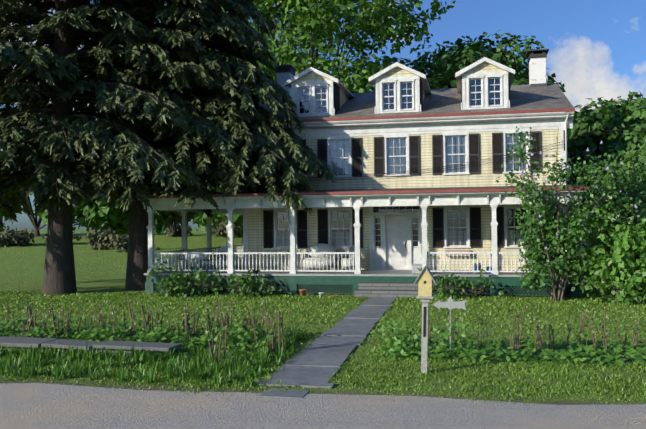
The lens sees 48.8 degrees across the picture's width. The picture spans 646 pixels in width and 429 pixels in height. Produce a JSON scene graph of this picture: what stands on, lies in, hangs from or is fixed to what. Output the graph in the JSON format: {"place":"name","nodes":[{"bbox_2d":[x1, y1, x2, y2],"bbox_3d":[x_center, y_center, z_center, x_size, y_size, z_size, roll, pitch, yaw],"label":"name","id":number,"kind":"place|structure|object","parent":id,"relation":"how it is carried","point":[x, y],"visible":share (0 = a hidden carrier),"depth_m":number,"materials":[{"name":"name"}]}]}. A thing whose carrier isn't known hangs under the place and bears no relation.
{"place":"outdoors","nodes":[
{"label":"outdoors","id":0,"kind":"place"},
{"bbox_2d":[0,227,645,405],"bbox_3d":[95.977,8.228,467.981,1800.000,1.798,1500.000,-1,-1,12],"label":"ground","id":1,"kind":"structure","parent":0,"point":[22,268],"depth_m":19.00,"materials":[{"name":"green plant"}]},
{"bbox_2d":[0,226,22,246],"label":"bush","id":2,"kind":"object","parent":1,"relation":"on","point":[4,236],"depth_m":62.83,"materials":[{"name":"green plant"}]},
{"bbox_2d":[0,197,22,231],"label":"tree","id":3,"kind":"object","parent":1,"relation":"on","point":[5,217],"visible":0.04,"depth_m":90.64,"materials":[{"name":"green plant"}]},
{"bbox_2d":[13,192,30,205],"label":"tree","id":4,"kind":"object","parent":1,"relation":"on","point":[23,196],"visible":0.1,"depth_m":96.31,"materials":[{"name":"green plant"}]},
{"bbox_2d":[7,226,37,245],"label":"bush","id":5,"kind":"object","parent":1,"relation":"on","point":[25,234],"depth_m":64.00,"materials":[{"name":"green plant"}]},
{"bbox_2d":[14,130,81,236],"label":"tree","id":6,"kind":"object","parent":1,"relation":"on","point":[35,222],"depth_m":88.15,"materials":[{"name":"green plant"}]},
{"bbox_2d":[42,232,79,243],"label":"bush","id":7,"kind":"object","parent":1,"relation":"on","point":[76,238],"depth_m":65.85,"materials":[{"name":"green plant"}]},
{"bbox_2d":[1,347,140,357],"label":"garden wall rubble","id":8,"kind":"object","parent":1,"relation":"on","point":[114,350],"depth_m":13.75,"materials":[{"name":"stone"}]},
{"bbox_2d":[0,336,180,351],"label":"garden wall caps","id":9,"kind":"object","parent":8,"relation":"on","point":[25,342],"visible":0.92,"depth_m":13.84,"materials":[{"name":"stone"}]},
{"bbox_2d":[78,229,117,249],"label":"bush","id":10,"kind":"object","parent":1,"relation":"on","point":[100,238],"depth_m":59.99,"materials":[{"name":"green plant"}]},
{"bbox_2d":[73,169,167,235],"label":"tree","id":11,"kind":"object","parent":1,"relation":"on","point":[97,216],"depth_m":87.60,"materials":[{"name":"green plant"}]},
{"bbox_2d":[0,0,241,294],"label":"hemlock","id":12,"kind":"object","parent":1,"relation":"on","point":[131,104],"depth_m":25.62,"materials":[{"name":"green plant"}]},
{"bbox_2d":[87,60,176,236],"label":"tree","id":13,"kind":"object","parent":1,"relation":"on","point":[173,229],"depth_m":72.29,"materials":[{"name":"green plant"}]},
{"bbox_2d":[107,233,159,251],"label":"bush","id":14,"kind":"object","parent":1,"relation":"on","point":[121,248],"depth_m":56.64,"materials":[{"name":"green plant"}]},
{"bbox_2d":[114,190,192,234],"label":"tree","id":15,"kind":"object","parent":1,"relation":"on","point":[161,225],"depth_m":87.57,"materials":[{"name":"green plant"}]},
{"bbox_2d":[0,323,308,385],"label":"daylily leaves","id":16,"kind":"object","parent":1,"relation":"on","point":[136,357],"visible":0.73,"depth_m":12.81,"materials":[{"name":"green plant"}]},
{"bbox_2d":[4,0,336,290],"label":"hemlock","id":17,"kind":"object","parent":1,"relation":"on","point":[233,175],"depth_m":26.89,"materials":[{"name":"green plant"}]},
{"bbox_2d":[165,222,196,236],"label":"bush","id":18,"kind":"object","parent":1,"relation":"on","point":[178,229],"depth_m":73.00,"materials":[{"name":"green plant"}]},
{"bbox_2d":[147,259,222,298],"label":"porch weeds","id":19,"kind":"object","parent":1,"relation":"on","point":[181,280],"depth_m":25.68,"materials":[{"name":"green plant"}]},
{"bbox_2d":[176,185,218,233],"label":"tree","id":20,"kind":"object","parent":1,"relation":"on","point":[200,219],"depth_m":83.41,"materials":[{"name":"green plant"}]},
{"bbox_2d":[206,219,240,237],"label":"bush","id":21,"kind":"object","parent":1,"relation":"on","point":[221,231],"depth_m":73.34,"materials":[{"name":"green plant"}]},
{"bbox_2d":[207,182,242,236],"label":"tree","id":22,"kind":"object","parent":1,"relation":"on","point":[238,219],"visible":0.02,"depth_m":75.30,"materials":[{"name":"green plant"}]},
{"bbox_2d":[218,269,283,296],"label":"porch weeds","id":23,"kind":"object","parent":1,"relation":"on","point":[243,284],"depth_m":25.48,"materials":[{"name":"green plant"}]},
{"bbox_2d":[160,0,360,244],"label":"tree","id":24,"kind":"object","parent":1,"relation":"on","point":[291,30],"depth_m":59.11,"materials":[{"name":"green plant"}]},
{"bbox_2d":[299,289,337,297],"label":"flower pots","id":25,"kind":"object","parent":1,"relation":"on","point":[302,292],"visible":0.81,"depth_m":25.35,"materials":[{"name":"orange ceramic"}]},
{"bbox_2d":[6,296,645,361],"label":"garden plants","id":26,"kind":"object","parent":1,"relation":"on","point":[272,345],"visible":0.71,"depth_m":15.02,"materials":[{"name":"plant"}]},
{"bbox_2d":[7,295,636,335],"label":"pruned cane tops","id":27,"kind":"object","parent":26,"relation":"attached to","point":[271,318],"visible":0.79,"depth_m":15.04,"materials":[{"name":"brown plant"}]},
{"bbox_2d":[8,297,645,350],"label":"pruned cane sprouts","id":28,"kind":"object","parent":1,"relation":"on","point":[419,334],"visible":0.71,"depth_m":14.95,"materials":[{"name":"green plant"}]},
{"bbox_2d":[204,0,455,104],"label":"tree","id":29,"kind":"object","parent":1,"relation":"on","point":[376,23],"depth_m":51.92,"materials":[{"name":"green plant"}]},
{"bbox_2d":[72,335,635,361],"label":"bed soil","id":30,"kind":"structure","parent":1,"relation":"on","point":[628,360],"depth_m":13.71,"materials":[{"name":"brown soil"}]},
{"bbox_2d":[0,316,645,366],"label":"bed ground cover","id":31,"kind":"object","parent":30,"relation":"on","point":[470,350],"visible":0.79,"depth_m":13.94,"materials":[{"name":"green plant"}]},
{"bbox_2d":[155,73,570,296],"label":"dark house interiors","id":32,"kind":"object","parent":1,"relation":"on","point":[283,224],"visible":0.04,"depth_m":27.74,"materials":[{"name":"black"}]},
{"bbox_2d":[275,51,546,95],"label":"chimneys","id":33,"kind":"object","parent":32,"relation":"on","point":[537,68],"visible":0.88,"depth_m":31.20,"materials":[{"name":"brick"}]},
{"bbox_2d":[274,49,548,86],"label":"chimney caps","id":34,"kind":"object","parent":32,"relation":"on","point":[536,51],"visible":0.67,"depth_m":31.15,"materials":[{"name":"black metal"}]},
{"bbox_2d":[262,127,645,181],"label":"utility wires","id":35,"kind":"object","parent":32,"relation":"attached to","point":[478,160],"visible":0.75,"depth_m":27.11,"materials":[{"name":"grey metal"}]},
{"bbox_2d":[445,250,469,255],"bbox_3d":[5.120,1.462,27.156,0.920,0.225,0.250,-1,-1,12],"label":"window box","id":36,"kind":"object","parent":32,"relation":"attached to","point":[457,251],"visible":0.64,"depth_m":27.03,"materials":[{"name":"white wood"}]},
{"bbox_2d":[565,113,569,173],"bbox_3d":[9.024,-2.518,26.264,0.084,2.479,0.396,-1,-1,-2],"label":"downspout","id":37,"kind":"object","parent":32,"relation":"attached to","point":[566,139],"visible":0.68,"depth_m":26.38,"materials":[{"name":"white paint"}]},
{"bbox_2d":[145,275,581,297],"bbox_3d":[2.246,2.637,31.685,15.865,0.680,12.565,-1,-1,12],"label":"porch base","id":38,"kind":"object","parent":1,"relation":"on","point":[294,281],"visible":0.33,"depth_m":25.54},
{"bbox_2d":[154,283,570,295],"bbox_3d":[0.953,2.671,25.573,15.130,0.360,0.022,-1,-1,12],"label":"porch lattice","id":39,"kind":"object","parent":38,"relation":"attached to","point":[507,294],"visible":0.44,"depth_m":25.59,"materials":[{"name":"green wood"}]},
{"bbox_2d":[144,259,582,276],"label":"porch floor","id":40,"kind":"structure","parent":38,"relation":"on","point":[380,273],"depth_m":26.13,"materials":[{"name":"grey wood"}]},
{"bbox_2d":[176,248,191,265],"bbox_3d":[-5.614,1.806,28.850,0.492,0.908,0.440,-1,-1,27],"label":"cafe chair","id":41,"kind":"object","parent":40,"relation":"on","point":[182,257],"visible":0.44,"depth_m":28.91,"materials":[{"name":"grey metal"}]},
{"bbox_2d":[185,251,210,268],"bbox_3d":[-4.995,1.871,28.507,1.040,0.752,1.040,-1,-1,12],"label":"porch table","id":42,"kind":"object","parent":40,"relation":"on","point":[189,257],"visible":0.54,"depth_m":28.10,"materials":[{"name":"white plastic"}]},
{"bbox_2d":[200,248,215,269],"bbox_3d":[-4.505,1.778,27.827,0.440,0.908,0.492,0,-1,-42],"label":"cafe chair","id":43,"kind":"object","parent":40,"relation":"on","point":[208,259],"visible":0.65,"depth_m":27.82,"materials":[{"name":"grey metal"}]},
{"bbox_2d":[214,246,227,269],"bbox_3d":[-3.956,1.751,28.620,0.720,0.977,0.600,-1,-1,0],"label":"wicker chair","id":44,"kind":"object","parent":40,"relation":"on","point":[223,249],"visible":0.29,"depth_m":28.48,"materials":[{"name":"white wicker"}]},
{"bbox_2d":[301,243,337,269],"bbox_3d":[-0.125,1.665,27.863,1.350,1.048,0.600,-1,-1,12],"label":"wicker settee","id":45,"kind":"object","parent":40,"relation":"on","point":[320,247],"visible":0.69,"depth_m":27.98,"materials":[{"name":"white wicker"}]},
{"bbox_2d":[339,245,354,269],"bbox_3d":[1.037,1.679,27.257,0.680,0.976,0.600,-1,-1,41],"label":"wicker chair","id":46,"kind":"object","parent":40,"relation":"on","point":[351,248],"visible":0.46,"depth_m":27.08,"materials":[{"name":"white wicker"}]},
{"bbox_2d":[138,190,585,274],"bbox_3d":[2.227,0.802,31.677,16.190,2.850,12.840,-1,-1,12],"label":"porch","id":47,"kind":"object","parent":40,"relation":"on","point":[229,206],"visible":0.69,"depth_m":25.92,"materials":[{"name":"white paint"}]},
{"bbox_2d":[151,185,587,194],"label":"porch roof","id":48,"kind":"structure","parent":47,"relation":"on","point":[435,188],"depth_m":26.34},
{"bbox_2d":[411,264,421,273],"bbox_3d":[3.413,1.947,25.629,0.440,0.340,0.390,-1,-1,12],"label":"storage tote","id":49,"kind":"object","parent":40,"relation":"on","point":[415,267],"visible":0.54,"depth_m":25.46,"materials":[{"name":"grey plastic"}]},
{"bbox_2d":[472,263,480,273],"bbox_3d":[5.464,1.906,25.273,0.318,0.370,0.302,-1,-1,12],"label":"flower pot","id":50,"kind":"object","parent":40,"relation":"on","point":[475,266],"visible":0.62,"depth_m":25.16,"materials":[{"name":"blue ceramic"}]},
{"bbox_2d":[517,242,530,270],"bbox_3d":[7.338,1.536,25.700,0.540,1.077,0.851,-1,-1,26],"label":"rocking chair","id":51,"kind":"object","parent":40,"relation":"on","point":[520,256],"visible":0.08,"depth_m":25.93,"materials":[{"name":"white paint"}]},
{"bbox_2d":[354,282,417,297],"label":"front steps","id":52,"kind":"structure","parent":1,"relation":"on","point":[388,289],"depth_m":24.78,"materials":[{"name":"stone"}]},
{"bbox_2d":[369,43,461,86],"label":"tree","id":53,"kind":"object","parent":1,"relation":"on","point":[421,64],"depth_m":62.55,"materials":[{"name":"green plant"}]},
{"bbox_2d":[413,266,437,373],"bbox_3d":[1.727,1.917,11.936,0.390,2.093,0.270,-1,-1,12],"label":"birdhouse on post","id":54,"kind":"object","parent":1,"relation":"on","point":[425,279],"visible":1,"depth_m":11.88,"materials":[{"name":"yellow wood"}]},
{"bbox_2d":[433,297,465,351],"bbox_3d":[2.382,2.209,13.397,0.620,1.340,0.021,-1,-1,12],"label":"arrow sign on stake","id":55,"kind":"object","parent":1,"relation":"on","point":[450,304],"visible":0.9,"depth_m":13.39,"materials":[{"name":"wood"}]},
{"bbox_2d":[414,267,508,298],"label":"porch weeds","id":56,"kind":"object","parent":1,"relation":"on","point":[441,292],"depth_m":24.13,"materials":[{"name":"green plant"}]},
{"bbox_2d":[427,29,565,91],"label":"tree","id":57,"kind":"object","parent":1,"relation":"on","point":[469,54],"visible":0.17,"depth_m":54.36,"materials":[{"name":"green plant"}]},
{"bbox_2d":[496,125,645,300],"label":"lilac","id":58,"kind":"object","parent":1,"relation":"on","point":[533,244],"depth_m":22.54,"materials":[{"name":"green plant"}]},
{"bbox_2d":[567,157,579,260],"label":"wing walls","id":59,"kind":"structure","parent":1,"relation":"on","point":[571,177],"depth_m":36.37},
{"bbox_2d":[564,243,645,304],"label":"bush","id":60,"kind":"object","parent":1,"relation":"on","point":[609,296],"depth_m":22.01,"materials":[{"name":"green plant"}]},
{"bbox_2d":[566,91,645,230],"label":"tree","id":61,"kind":"object","parent":1,"relation":"on","point":[607,111],"depth_m":35.55,"materials":[{"name":"green plant"}]},
{"bbox_2d":[575,194,645,303],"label":"bush","id":62,"kind":"object","parent":1,"relation":"on","point":[622,258],"depth_m":21.67,"materials":[{"name":"green plant"}]},
{"bbox_2d":[577,148,645,246],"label":"bush","id":63,"kind":"object","parent":1,"relation":"on","point":[633,191],"depth_m":22.56,"materials":[{"name":"green plant"}]},
{"bbox_2d":[599,122,645,221],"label":"tree","id":64,"kind":"object","parent":1,"relation":"on","point":[631,147],"visible":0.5,"depth_m":27.61,"materials":[{"name":"green plant"}]},
{"bbox_2d":[607,102,645,202],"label":"tree","id":65,"kind":"object","parent":1,"relation":"on","point":[637,111],"visible":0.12,"depth_m":33.77,"materials":[{"name":"green plant"}]},
{"bbox_2d":[624,157,645,212],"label":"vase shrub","id":66,"kind":"object","parent":1,"relation":"on","point":[642,182],"depth_m":25.32,"materials":[{"name":"green plant"}]},
{"bbox_2d":[0,383,645,428],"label":"road","id":67,"kind":"structure","parent":0,"point":[37,406],"depth_m":9.50,"materials":[{"name":"grey asphalt"}]},
{"bbox_2d":[0,0,645,229],"label":"sky","id":68,"kind":"structure","parent":0,"point":[597,48],"materials":[{"name":"blue"}]},
{"bbox_2d":[255,297,397,397],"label":"garden path","id":69,"kind":"structure","parent":0,"point":[319,361],"depth_m":13.62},
{"bbox_2d":[136,108,586,197],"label":"red house gutters","id":70,"kind":"object","parent":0,"point":[413,116],"visible":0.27,"depth_m":26.21,"materials":[{"name":"red metal"}]},
{"bbox_2d":[294,62,504,116],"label":"dormer walls","id":71,"kind":"structure","parent":0,"point":[484,67],"depth_m":27.95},
{"bbox_2d":[278,135,526,245],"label":"house curtains","id":72,"kind":"object","parent":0,"point":[391,152],"depth_m":27.91,"materials":[{"name":"white fabric"}]},
{"bbox_2d":[248,129,560,269],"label":"house walls","id":73,"kind":"structure","parent":0,"point":[486,176],"depth_m":27.59,"materials":[{"name":"beige wood"}]},
{"bbox_2d":[263,207,534,247],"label":"shutters","id":74,"kind":"object","parent":73,"relation":"attached to","point":[438,227],"visible":0.83,"depth_m":28.03,"materials":[{"name":"black wood"}]},
{"bbox_2d":[265,131,540,178],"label":"shutters","id":75,"kind":"object","parent":73,"relation":"attached to","point":[437,150],"visible":0.67,"depth_m":27.48,"materials":[{"name":"black wood"}]},
{"bbox_2d":[243,126,566,268],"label":"corner boards","id":76,"kind":"object","parent":73,"relation":"attached to","point":[245,230],"visible":0.14,"depth_m":29.01,"materials":[{"name":"white wood"}]},
{"bbox_2d":[251,57,573,269],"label":"house trim","id":77,"kind":"structure","parent":73,"relation":"attached to","point":[391,252],"depth_m":27.77,"materials":[{"name":"white wood"}]},
{"bbox_2d":[277,80,526,245],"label":"windows","id":78,"kind":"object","parent":77,"relation":"in","point":[404,210],"visible":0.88,"depth_m":27.87,"materials":[{"name":"clear glass"}]},
{"bbox_2d":[260,83,573,120],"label":"house roof","id":79,"kind":"structure","parent":73,"relation":"on","point":[521,97],"depth_m":28.88,"materials":[{"name":"grey tile"}]}
]}

